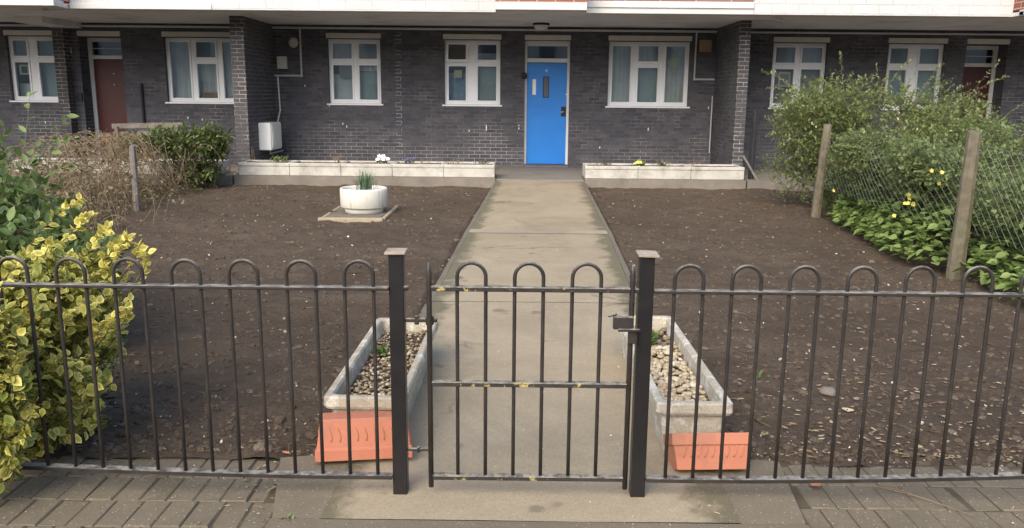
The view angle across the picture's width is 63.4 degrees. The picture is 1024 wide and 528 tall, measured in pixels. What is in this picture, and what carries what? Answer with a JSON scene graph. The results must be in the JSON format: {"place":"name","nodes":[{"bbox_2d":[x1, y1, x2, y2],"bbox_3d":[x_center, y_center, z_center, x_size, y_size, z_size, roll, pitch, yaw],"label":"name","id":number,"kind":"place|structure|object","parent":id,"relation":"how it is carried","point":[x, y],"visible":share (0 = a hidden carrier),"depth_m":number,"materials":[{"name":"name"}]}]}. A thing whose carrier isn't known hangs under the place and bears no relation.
{"place":"outdoors","nodes":[
{"label":"outdoors","id":0,"kind":"place"},
{"bbox_2d":[27,183,206,235],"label":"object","id":1,"kind":"object","parent":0,"point":[150,200],"visible":0.07,"depth_m":12.79,"materials":[{"name":"plant"}]},
{"bbox_2d":[0,128,235,238],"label":"bramble thicket","id":2,"kind":"object","parent":1,"relation":"on","point":[97,146],"visible":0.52,"depth_m":12.07,"materials":[{"name":"plant"}]},
{"bbox_2d":[109,119,235,188],"bbox_3d":[-5.768,-1.868,14.081,2.220,1.202,0.967,1,12,0],"label":"laurel shrub","id":3,"kind":"object","parent":1,"relation":"on","point":[191,142],"visible":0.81,"depth_m":13.94,"materials":[{"name":"green plant"}]},
{"bbox_2d":[345,329,426,394],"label":"gravel","id":4,"kind":"structure","parent":0,"point":[363,374],"depth_m":4.33,"materials":[{"name":"gravel"}]},
{"bbox_2d":[0,164,1010,178],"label":"terrace floor","id":5,"kind":"structure","parent":0,"point":[233,167],"depth_m":16.62,"materials":[{"name":"concrete"}]},
{"bbox_2d":[104,122,181,157],"bbox_3d":[-6.997,-2.227,15.759,1.352,0.914,0.474,1,12,0],"label":"garden bench","id":6,"kind":"object","parent":5,"relation":"on","point":[117,126],"visible":0.21,"depth_m":15.88,"materials":[{"name":"wood"}]},
{"bbox_2d":[0,0,1023,171],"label":"apartment block","id":7,"kind":"structure","parent":5,"relation":"on","point":[576,99],"depth_m":17.14,"materials":[{"name":"brick"}]},
{"bbox_2d":[19,65,28,74],"bbox_3d":[-10.158,-4.048,17.280,0.195,0.200,0.015,1,12,0],"label":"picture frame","id":8,"kind":"object","parent":7,"relation":"attached to","point":[24,69],"visible":1,"depth_m":17.28,"materials":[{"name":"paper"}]},
{"bbox_2d":[3,30,58,102],"bbox_3d":[-9.820,-4.102,17.259,1.270,1.448,0.310,1,12,0],"label":"window","id":9,"kind":"structure","parent":7,"relation":"in","point":[35,49],"depth_m":17.29,"materials":[{"name":"white plastic"}]},
{"bbox_2d":[77,31,127,157],"bbox_3d":[-8.480,-3.498,17.453,0.880,2.682,0.460,1,12,0],"label":"door","id":10,"kind":"structure","parent":7,"relation":"in","point":[106,73],"depth_m":17.58,"materials":[{"name":"red paint"}]},
{"bbox_2d":[0,24,229,27],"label":"conduit pipe","id":11,"kind":"object","parent":7,"relation":"attached to","point":[146,26],"visible":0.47,"depth_m":16.93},
{"bbox_2d":[139,83,144,122],"bbox_3d":[-7.688,-3.313,17.261,0.055,0.870,0.055,-4,12,-22],"label":"black cable","id":12,"kind":"object","parent":7,"relation":"attached to","point":[142,103],"visible":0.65,"depth_m":17.24,"materials":[{"name":"plastic"}]},
{"bbox_2d":[161,31,233,103],"bbox_3d":[-6.330,-4.067,17.246,1.750,1.448,0.320,1,12,0],"label":"window","id":13,"kind":"structure","parent":7,"relation":"in","point":[213,61],"depth_m":17.31,"materials":[{"name":"white plastic"}]},
{"bbox_2d":[204,92,217,97],"bbox_3d":[-6.290,-3.521,17.368,0.330,0.140,0.003,1,12,0],"label":"cardboard sheet","id":14,"kind":"object","parent":7,"relation":"attached to","point":[210,94],"visible":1,"depth_m":17.36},
{"bbox_2d":[258,122,281,149],"bbox_3d":[-4.800,-2.551,16.507,0.266,0.530,0.740,1,12,0],"label":"gas meter box","id":15,"kind":"object","parent":7,"relation":"attached to","point":[270,136],"visible":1,"depth_m":16.18,"materials":[{"name":"plastic"}]},
{"bbox_2d":[271,124,281,147],"bbox_3d":[-4.683,-2.550,16.507,0.018,0.450,0.640,1,12,0],"label":"door","id":16,"kind":"structure","parent":15,"relation":"in","point":[276,125],"depth_m":16.34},
{"bbox_2d":[273,127,280,144],"bbox_3d":[-4.672,-2.550,16.507,0.009,0.330,0.500,1,12,0],"label":"door panel","id":17,"kind":"structure","parent":15,"relation":"in","point":[276,131],"depth_m":16.51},
{"bbox_2d":[277,77,280,121],"bbox_3d":[-4.825,-3.394,17.091,0.053,0.911,0.298,0,12,-2],"label":"gas pipe","id":18,"kind":"object","parent":7,"relation":"attached to","point":[279,99],"visible":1,"depth_m":17.18,"materials":[{"name":"metal"}]},
{"bbox_2d":[277,56,287,68],"bbox_3d":[-4.725,-4.141,17.056,0.190,0.250,0.110,1,12,0],"label":"junction box","id":19,"kind":"object","parent":7,"relation":"attached to","point":[281,62],"visible":1,"depth_m":17.01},
{"bbox_2d":[274,28,302,76],"bbox_3d":[-4.605,-4.338,17.029,0.587,0.972,0.054,1,12,0],"label":"conduit pipe","id":20,"kind":"object","parent":7,"relation":"attached to","point":[301,75],"visible":1,"depth_m":17.06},
{"bbox_2d":[288,37,297,47],"bbox_3d":[-4.486,-4.542,17.006,0.210,0.210,0.065,1,12,0],"label":"wall vent","id":21,"kind":"object","parent":7,"relation":"attached to","point":[292,42],"depth_m":16.98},
{"bbox_2d":[339,65,351,77],"bbox_3d":[-3.450,-4.006,17.249,0.280,0.270,0.003,1,12,0],"label":"cardboard notice","id":22,"kind":"object","parent":7,"relation":"attached to","point":[345,71],"visible":1,"depth_m":17.25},
{"bbox_2d":[326,33,383,105],"bbox_3d":[-3.250,-4.035,17.227,1.170,1.448,0.315,1,12,0],"label":"window","id":23,"kind":"structure","parent":7,"relation":"in","point":[364,88],"depth_m":17.28,"materials":[{"name":"white plastic"}]},
{"bbox_2d":[454,70,461,77],"bbox_3d":[-1.123,-3.950,17.244,0.165,0.155,0.003,1,12,0],"label":"paper notice","id":24,"kind":"object","parent":7,"relation":"attached to","point":[457,73],"visible":1,"depth_m":17.24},
{"bbox_2d":[442,34,501,106],"bbox_3d":[-0.819,-4.012,17.222,1.243,1.448,0.330,1,12,0],"label":"window","id":25,"kind":"structure","parent":7,"relation":"in","point":[480,84],"depth_m":17.24,"materials":[{"name":"white plastic"}]},
{"bbox_2d":[272,26,716,32],"bbox_3d":[-0.359,-4.779,16.910,9.070,0.051,0.044,1,12,0],"label":"conduit pipe","id":26,"kind":"object","parent":7,"relation":"attached to","point":[498,29],"visible":1,"depth_m":16.89,"materials":[{"name":"plastic"}]},
{"bbox_2d":[521,72,526,78],"bbox_3d":[0.253,-3.880,17.098,0.120,0.140,0.096,1,12,0],"label":"entry buzzer","id":27,"kind":"object","parent":7,"relation":"attached to","point":[524,75],"visible":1,"depth_m":17.07,"materials":[{"name":"plastic"}]},
{"bbox_2d":[533,22,549,29],"bbox_3d":[0.565,-4.610,16.101,0.340,0.125,0.340,1,12,0],"label":"ceiling lamp","id":28,"kind":"object","parent":7,"relation":"attached to","point":[540,26],"visible":1,"depth_m":15.99,"materials":[{"name":"plastic"}]},
{"bbox_2d":[524,35,570,164],"bbox_3d":[0.724,-3.381,17.283,0.940,2.677,0.210,1,12,0],"label":"door","id":29,"kind":"structure","parent":7,"relation":"in","point":[546,98],"depth_m":17.34,"materials":[{"name":"blue paint"}]},
{"bbox_2d":[605,35,691,107],"bbox_3d":[2.819,-3.972,17.193,1.750,1.448,0.308,1,12,0],"label":"window","id":30,"kind":"structure","parent":7,"relation":"in","point":[640,75],"depth_m":17.26,"materials":[{"name":"white plastic"}]},
{"bbox_2d":[667,57,681,72],"bbox_3d":[3.366,-4.123,17.190,0.308,0.328,0.024,1,12,0],"label":"paper fan","id":31,"kind":"object","parent":30,"relation":"attached to","point":[674,62],"visible":1,"depth_m":17.18},
{"bbox_2d":[693,33,714,80],"bbox_3d":[3.954,-4.244,16.988,0.445,0.954,0.049,1,12,0],"label":"conduit pipe","id":32,"kind":"object","parent":7,"relation":"attached to","point":[694,78],"visible":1,"depth_m":17.01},
{"bbox_2d":[699,40,711,51],"bbox_3d":[3.961,-4.461,16.966,0.255,0.240,0.035,1,12,0],"label":"wall plate","id":33,"kind":"object","parent":7,"relation":"attached to","point":[705,45],"depth_m":16.95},
{"bbox_2d":[709,96,712,152],"bbox_3d":[4.139,-2.897,17.260,0.022,1.170,0.022,-4,12,-22],"label":"waste pipe","id":34,"kind":"object","parent":7,"relation":"attached to","point":[710,124],"visible":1,"depth_m":17.25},
{"bbox_2d":[772,17,783,21],"bbox_3d":[4.664,-4.286,14.526,0.121,0.087,0.342,8,14,34],"label":"overflow pipe","id":35,"kind":"object","parent":7,"relation":"attached to","point":[777,19],"visible":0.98,"depth_m":14.56,"materials":[{"name":"white paint"}]},
{"bbox_2d":[778,72,790,86],"bbox_3d":[5.648,-3.827,17.212,0.240,0.300,0.015,1,12,0],"label":"picture frame","id":36,"kind":"object","parent":7,"relation":"attached to","point":[785,76],"visible":0.76,"depth_m":17.21,"materials":[{"name":"paper"}]},
{"bbox_2d":[767,37,829,108],"bbox_3d":[5.904,-3.941,17.179,1.200,1.448,0.312,1,12,0],"label":"window","id":37,"kind":"structure","parent":7,"relation":"in","point":[808,59],"depth_m":17.18,"materials":[{"name":"white plastic"}]},
{"bbox_2d":[751,31,1023,35],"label":"conduit pipe","id":38,"kind":"object","parent":7,"relation":"attached to","point":[888,33],"visible":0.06,"depth_m":16.86,"materials":[{"name":"plastic"}]},
{"bbox_2d":[881,38,947,110],"bbox_3d":[8.279,-3.916,17.166,1.250,1.448,0.310,1,12,0],"label":"window","id":39,"kind":"structure","parent":7,"relation":"in","point":[923,57],"depth_m":17.16,"materials":[{"name":"white plastic"}]},
{"bbox_2d":[957,39,1009,163],"bbox_3d":[9.699,-3.311,17.360,0.860,2.682,0.460,1,12,0],"label":"door","id":40,"kind":"structure","parent":7,"relation":"in","point":[973,73],"depth_m":17.41,"materials":[{"name":"red paint"}]},
{"bbox_2d":[0,457,1023,527],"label":"brick pavement","id":41,"kind":"structure","parent":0,"point":[802,503],"depth_m":3.37,"materials":[{"name":"brick"}]},
{"bbox_2d":[0,456,279,527],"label":"pavement setts","id":42,"kind":"structure","parent":41,"relation":"on","point":[119,510],"depth_m":3.34,"materials":[{"name":"stone"}]},
{"bbox_2d":[136,475,175,501],"bbox_3d":[-1.454,0.911,3.420,0.130,0.016,0.238,-2,12,-12],"label":"dry twig","id":43,"kind":"object","parent":42,"relation":"on","point":[162,491],"visible":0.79,"depth_m":3.37,"materials":[{"name":"wood"}]},
{"bbox_2d":[384,248,408,494],"bbox_3d":[-0.446,0.467,3.292,0.088,1.064,0.088,1,12,0],"label":"gate post","id":44,"kind":"object","parent":41,"relation":"on","point":[398,287],"visible":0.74,"depth_m":3.25,"materials":[{"name":"metal"}]},
{"bbox_2d":[0,256,392,479],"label":"bow top railing","id":45,"kind":"object","parent":44,"relation":"attached to","point":[57,285],"visible":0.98,"depth_m":3.25,"materials":[{"name":"metal"}]},
{"bbox_2d":[405,261,639,489],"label":"garden gate","id":46,"kind":"structure","parent":44,"relation":"attached to","point":[623,323],"depth_m":3.24,"materials":[{"name":"metal"}]},
{"bbox_2d":[629,250,659,496],"bbox_3d":[0.511,0.476,3.287,0.090,1.066,0.088,1,12,0],"label":"gate post","id":47,"kind":"object","parent":41,"relation":"on","point":[644,290],"visible":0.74,"depth_m":3.25,"materials":[{"name":"metal"}]},
{"bbox_2d":[645,264,1023,483],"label":"bow top railing","id":48,"kind":"object","parent":47,"relation":"attached to","point":[857,477],"visible":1,"depth_m":3.24,"materials":[{"name":"metal"}]},
{"bbox_2d":[781,464,1023,527],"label":"pavement setts","id":49,"kind":"structure","parent":41,"relation":"on","point":[840,495],"depth_m":3.38,"materials":[{"name":"stone"}]},
{"bbox_2d":[810,483,820,485],"bbox_3d":[1.271,0.923,3.475,0.048,0.010,0.049,2,12,9],"label":"fallen leaf","id":50,"kind":"object","parent":49,"relation":"on","point":[815,484],"visible":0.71,"depth_m":3.48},
{"bbox_2d":[870,485,973,515],"bbox_3d":[1.653,0.949,3.372,0.411,0.017,0.037,9,14,36],"label":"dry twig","id":51,"kind":"object","parent":49,"relation":"on","point":[914,495],"visible":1,"depth_m":3.40,"materials":[{"name":"wood"}]},
{"bbox_2d":[1,184,1023,467],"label":"soil bed","id":52,"kind":"object","parent":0,"point":[279,220],"visible":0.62,"depth_m":6.36,"materials":[{"name":"soil"}]},
{"bbox_2d":[0,91,132,348],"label":"privet shrub","id":53,"kind":"object","parent":52,"relation":"on","point":[19,222],"visible":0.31,"depth_m":5.26,"materials":[{"name":"green plant"}]},
{"bbox_2d":[0,193,156,492],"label":"golden shrub","id":54,"kind":"object","parent":52,"relation":"on","point":[22,413],"visible":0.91,"depth_m":3.61,"materials":[{"name":"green plant"}]},
{"bbox_2d":[129,145,141,210],"bbox_3d":[-5.154,-1.152,11.335,0.099,0.945,0.114,1,12,0],"label":"fence post","id":55,"kind":"object","parent":52,"relation":"on","point":[133,166],"visible":0.88,"depth_m":11.31,"materials":[{"name":"wood"}]},
{"bbox_2d":[318,205,398,222],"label":"tub slab","id":56,"kind":"structure","parent":52,"relation":"on","point":[340,216],"depth_m":10.89,"materials":[{"name":"concrete"}]},
{"bbox_2d":[340,185,387,213],"bbox_3d":[-2.013,-0.875,11.287,0.640,0.334,0.640,1,12,0],"label":"flower tub","id":57,"kind":"object","parent":56,"relation":"on","point":[353,200],"visible":0.95,"depth_m":11.04,"materials":[{"name":"ceramic"}]},
{"bbox_2d":[353,168,379,189],"bbox_3d":[-1.979,-1.145,11.165,0.489,0.357,0.405,-6,13,-28],"label":"grass tuft","id":58,"kind":"object","parent":57,"relation":"on","point":[367,183],"visible":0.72,"depth_m":11.15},
{"bbox_2d":[3,186,1023,525],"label":"stone chips","id":59,"kind":"object","parent":52,"relation":"on","point":[565,410],"visible":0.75,"depth_m":4.48,"materials":[{"name":"stone"}]},
{"bbox_2d":[76,244,1023,523],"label":"leaf litter","id":60,"kind":"object","parent":52,"relation":"on","point":[798,414],"visible":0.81,"depth_m":4.10,"materials":[{"name":"plant"}]},
{"bbox_2d":[93,242,1019,459],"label":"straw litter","id":61,"kind":"object","parent":52,"relation":"on","point":[697,329],"visible":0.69,"depth_m":4.87,"materials":[{"name":"plant"}]},
{"bbox_2d":[742,155,762,188],"bbox_3d":[4.288,-1.620,14.753,0.429,0.612,0.044,8,14,33],"label":"leaning stick","id":62,"kind":"object","parent":52,"relation":"on","point":[749,167],"visible":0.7,"depth_m":14.75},
{"bbox_2d":[819,386,835,396],"bbox_3d":[1.740,0.705,4.566,0.094,0.055,0.105,5,12,22],"label":"stone","id":63,"kind":"object","parent":52,"relation":"on","point":[826,391],"visible":0.91,"depth_m":4.54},
{"bbox_2d":[842,407,853,411],"bbox_3d":[1.743,0.757,4.306,0.059,0.012,0.056,-5,13,-26],"label":"fallen leaf","id":64,"kind":"object","parent":52,"relation":"on","point":[849,409],"visible":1,"depth_m":4.31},
{"bbox_2d":[810,124,1023,279],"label":"wire fence","id":65,"kind":"object","parent":52,"relation":"on","point":[957,255],"visible":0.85,"depth_m":7.43,"materials":[{"name":"metal"}]},
{"bbox_2d":[826,179,1023,299],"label":"ground cover","id":66,"kind":"object","parent":52,"relation":"on","point":[993,256],"visible":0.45,"depth_m":8.27,"materials":[{"name":"green plant"}]},
{"bbox_2d":[320,301,740,523],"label":"path","id":67,"kind":"structure","parent":0,"point":[507,500],"depth_m":3.90,"materials":[{"name":"concrete"}]},
{"bbox_2d":[315,410,412,461],"bbox_3d":[-0.656,0.759,3.696,0.420,0.180,0.170,-1,5,-6],"label":"terracotta trough","id":68,"kind":"object","parent":67,"relation":"on","point":[336,438],"visible":0.66,"depth_m":3.62,"materials":[{"name":"ceramic"}]},
{"bbox_2d":[324,318,438,417],"bbox_3d":[-0.651,0.592,4.427,0.400,0.263,1.375,1,12,0],"label":"concrete trough","id":69,"kind":"object","parent":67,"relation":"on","point":[335,398],"visible":0.51,"depth_m":4.22,"materials":[{"name":"concrete"}]},
{"bbox_2d":[372,344,388,356],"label":"trough weeds","id":70,"kind":"object","parent":69,"relation":"in","point":[383,350],"visible":0.79,"depth_m":4.53,"materials":[{"name":"green plant"}]},
{"bbox_2d":[620,315,732,450],"bbox_3d":[0.819,0.598,4.463,0.357,0.263,1.522,1,12,0],"label":"concrete trough","id":71,"kind":"object","parent":67,"relation":"on","point":[709,416],"visible":0.54,"depth_m":3.82,"materials":[{"name":"concrete"}]},
{"bbox_2d":[634,326,669,346],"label":"pebbles","id":72,"kind":"object","parent":71,"relation":"on","point":[666,338],"visible":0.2,"depth_m":4.90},
{"bbox_2d":[650,342,707,400],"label":"pebbles","id":73,"kind":"object","parent":71,"relation":"on","point":[656,367],"visible":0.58,"depth_m":4.23,"materials":[{"name":"gravel"}]},
{"bbox_2d":[651,329,661,345],"bbox_3d":[0.763,0.417,4.734,0.186,0.125,0.188,1,12,0],"label":"succulent","id":74,"kind":"object","parent":73,"relation":"on","point":[654,338],"visible":0.12,"depth_m":4.70,"materials":[{"name":"green plant"}]},
{"bbox_2d":[663,432,748,469],"bbox_3d":[0.854,0.818,3.626,0.345,0.155,0.170,0,-13,-3],"label":"terracotta trough","id":75,"kind":"object","parent":67,"relation":"on","point":[708,451],"visible":0.81,"depth_m":3.55,"materials":[{"name":"ceramic"}]},
{"bbox_2d":[433,233,635,303],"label":"path","id":76,"kind":"structure","parent":0,"point":[500,257],"depth_m":7.90,"materials":[{"name":"concrete"}]},
{"bbox_2d":[264,518,809,527],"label":"pavement slab","id":77,"kind":"structure","parent":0,"point":[315,523],"depth_m":3.13,"materials":[{"name":"concrete"}]},
{"bbox_2d":[469,229,607,233],"bbox_3d":[0.311,-0.338,9.849,1.637,0.106,0.227,1,12,0],"label":"path joint","id":78,"kind":"object","parent":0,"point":[539,231],"visible":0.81,"depth_m":9.83,"materials":[{"name":"concrete"}]},
{"bbox_2d":[471,181,605,229],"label":"path","id":79,"kind":"structure","parent":0,"point":[537,205],"depth_m":11.63,"materials":[{"name":"concrete"}]},
{"bbox_2d":[272,455,805,524],"bbox_3d":[0.078,0.978,3.472,2.220,0.120,0.585,1,12,0],"label":"gate apron","id":80,"kind":"object","parent":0,"point":[750,503],"visible":0.7,"depth_m":3.37,"materials":[{"name":"concrete"}]},
{"bbox_2d":[495,166,583,181],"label":"terrace","id":81,"kind":"structure","parent":0,"point":[513,173],"depth_m":15.74,"materials":[{"name":"concrete"}]},
{"bbox_2d":[524,164,567,167],"bbox_3d":[0.711,-2.063,17.424,0.920,0.042,0.380,1,12,0],"label":"door step","id":82,"kind":"object","parent":81,"relation":"on","point":[548,165],"depth_m":17.24,"materials":[{"name":"concrete"}]},
{"bbox_2d":[779,190,1022,277],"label":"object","id":83,"kind":"object","parent":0,"point":[792,193],"visible":0.05,"depth_m":9.82,"materials":[{"name":"plant"}]},
{"bbox_2d":[764,181,1009,237],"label":"undergrowth","id":84,"kind":"object","parent":83,"relation":"on","point":[803,200],"visible":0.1,"depth_m":12.61,"materials":[{"name":"green plant"}]},
{"bbox_2d":[756,51,1023,211],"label":"rambling shrub","id":85,"kind":"object","parent":83,"relation":"on","point":[932,125],"visible":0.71,"depth_m":11.52,"materials":[{"name":"green plant"}]},
{"bbox_2d":[801,115,1023,268],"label":"vine tangle","id":86,"kind":"object","parent":83,"relation":"on","point":[848,155],"visible":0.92,"depth_m":8.69,"materials":[{"name":"green plant"}]},
{"label":"ground","id":87,"kind":"structure","parent":0,"visible":0},
{"bbox_2d":[0,169,238,184],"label":"terrace plinth","id":88,"kind":"structure","parent":87,"relation":"on","point":[227,179],"depth_m":14.74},
{"bbox_2d":[12,158,79,172],"bbox_3d":[-8.445,-1.795,15.100,0.919,0.226,0.650,1,12,0],"label":"planter trough","id":89,"kind":"object","parent":88,"relation":"on","point":[39,165],"visible":0.17,"depth_m":14.79,"materials":[{"name":"paint"}]},
{"bbox_2d":[64,158,114,173],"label":"planter trough","id":90,"kind":"object","parent":88,"relation":"on","point":[91,165],"visible":0.12,"depth_m":14.79,"materials":[{"name":"paint"}]},
{"bbox_2d":[116,159,178,173],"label":"planter trough","id":91,"kind":"object","parent":88,"relation":"on","point":[146,166],"visible":0.23,"depth_m":14.79,"materials":[{"name":"paint"}]},
{"bbox_2d":[167,159,229,174],"bbox_3d":[-5.685,-1.767,15.086,0.919,0.226,0.650,1,12,0],"label":"planter trough","id":92,"kind":"object","parent":88,"relation":"on","point":[226,163],"visible":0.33,"depth_m":15.08,"materials":[{"name":"paint"}]},
{"bbox_2d":[234,174,495,187],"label":"terrace plinth","id":93,"kind":"structure","parent":87,"relation":"on","point":[483,182],"depth_m":14.72,"materials":[{"name":"concrete"}]},
{"bbox_2d":[238,160,297,175],"bbox_3d":[-4.415,-1.754,15.080,0.909,0.226,0.650,1,12,0],"label":"planter trough","id":94,"kind":"object","parent":93,"relation":"on","point":[262,167],"visible":0.85,"depth_m":14.78,"materials":[{"name":"paint"}]},
{"bbox_2d":[267,155,288,162],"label":"trough weeds","id":95,"kind":"object","parent":94,"relation":"on","point":[279,158],"visible":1,"depth_m":15.15,"materials":[{"name":"green plant"}]},
{"bbox_2d":[289,160,345,175],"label":"planter trough","id":96,"kind":"object","parent":93,"relation":"on","point":[314,168],"visible":0.85,"depth_m":14.77,"materials":[{"name":"paint"}]},
{"bbox_2d":[328,155,342,162],"bbox_3d":[-3.209,-1.909,15.082,0.296,0.176,0.176,1,12,0],"label":"dead stem","id":97,"kind":"object","parent":96,"relation":"on","point":[337,159],"visible":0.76,"depth_m":15.05,"materials":[{"name":"plant"}]},
{"bbox_2d":[341,161,396,176],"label":"planter trough","id":98,"kind":"object","parent":93,"relation":"on","point":[349,168],"visible":0.89,"depth_m":14.77,"materials":[{"name":"paint"}]},
{"bbox_2d":[376,154,389,163],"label":"white flowers","id":99,"kind":"object","parent":98,"relation":"on","point":[382,158],"visible":1,"depth_m":14.95,"materials":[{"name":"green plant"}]},
{"bbox_2d":[392,161,445,176],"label":"planter trough","id":100,"kind":"object","parent":93,"relation":"on","point":[419,169],"visible":0.86,"depth_m":14.76,"materials":[{"name":"paint"}]},
{"bbox_2d":[403,157,415,163],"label":"purple flowers","id":101,"kind":"object","parent":100,"relation":"on","point":[407,160],"visible":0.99,"depth_m":14.99,"materials":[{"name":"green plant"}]},
{"bbox_2d":[444,162,495,177],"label":"planter trough","id":102,"kind":"object","parent":93,"relation":"on","point":[468,169],"visible":0.99,"depth_m":14.76,"materials":[{"name":"paint"}]},
{"bbox_2d":[419,181,497,317],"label":"path kerb","id":103,"kind":"structure","parent":87,"relation":"on","point":[423,313],"depth_m":8.54,"materials":[{"name":"concrete"}]},
{"bbox_2d":[582,182,636,298],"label":"path kerb","id":104,"kind":"structure","parent":87,"relation":"on","point":[620,258],"depth_m":9.30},
{"bbox_2d":[581,175,745,189],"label":"terrace plinth","id":105,"kind":"structure","parent":87,"relation":"on","point":[670,183],"depth_m":14.69,"materials":[{"name":"concrete"}]},
{"bbox_2d":[582,163,637,178],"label":"planter trough","id":106,"kind":"object","parent":105,"relation":"on","point":[616,171],"visible":0.95,"depth_m":14.75,"materials":[{"name":"paint"}]},
{"bbox_2d":[589,162,611,165],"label":"trough weeds","id":107,"kind":"object","parent":106,"relation":"on","point":[605,163],"visible":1,"depth_m":14.99,"materials":[{"name":"green plant"}]},
{"bbox_2d":[638,164,690,178],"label":"planter trough","id":108,"kind":"object","parent":105,"relation":"on","point":[670,171],"visible":0.78,"depth_m":14.74,"materials":[{"name":"paint"}]},
{"bbox_2d":[633,159,646,165],"bbox_3d":[2.304,-1.819,14.900,0.262,0.144,0.325,5,12,21],"label":"primrose","id":109,"kind":"object","parent":108,"relation":"in","point":[638,162],"visible":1,"depth_m":14.84,"materials":[{"name":"yellow plant"}]},
{"bbox_2d":[657,160,672,165],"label":"trough weeds","id":110,"kind":"object","parent":108,"relation":"on","point":[663,164],"visible":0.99,"depth_m":14.99,"materials":[{"name":"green plant"}]},
{"bbox_2d":[685,164,744,179],"bbox_3d":[3.657,-1.671,15.038,0.944,0.226,0.650,1,12,0],"label":"planter trough","id":111,"kind":"object","parent":105,"relation":"on","point":[717,172],"visible":0.84,"depth_m":14.74,"materials":[{"name":"paint"}]},
{"bbox_2d":[744,176,1009,190],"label":"terrace plinth","id":112,"kind":"structure","parent":87,"relation":"on","point":[764,182],"depth_m":14.69,"materials":[{"name":"concrete"}]},
{"bbox_2d":[748,108,757,178],"bbox_3d":[4.314,-2.047,14.862,0.098,1.465,0.100,1,12,0],"label":"fence post","id":113,"kind":"object","parent":112,"relation":"on","point":[753,142],"visible":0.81,"depth_m":14.80,"materials":[{"name":"wood"}]}
]}

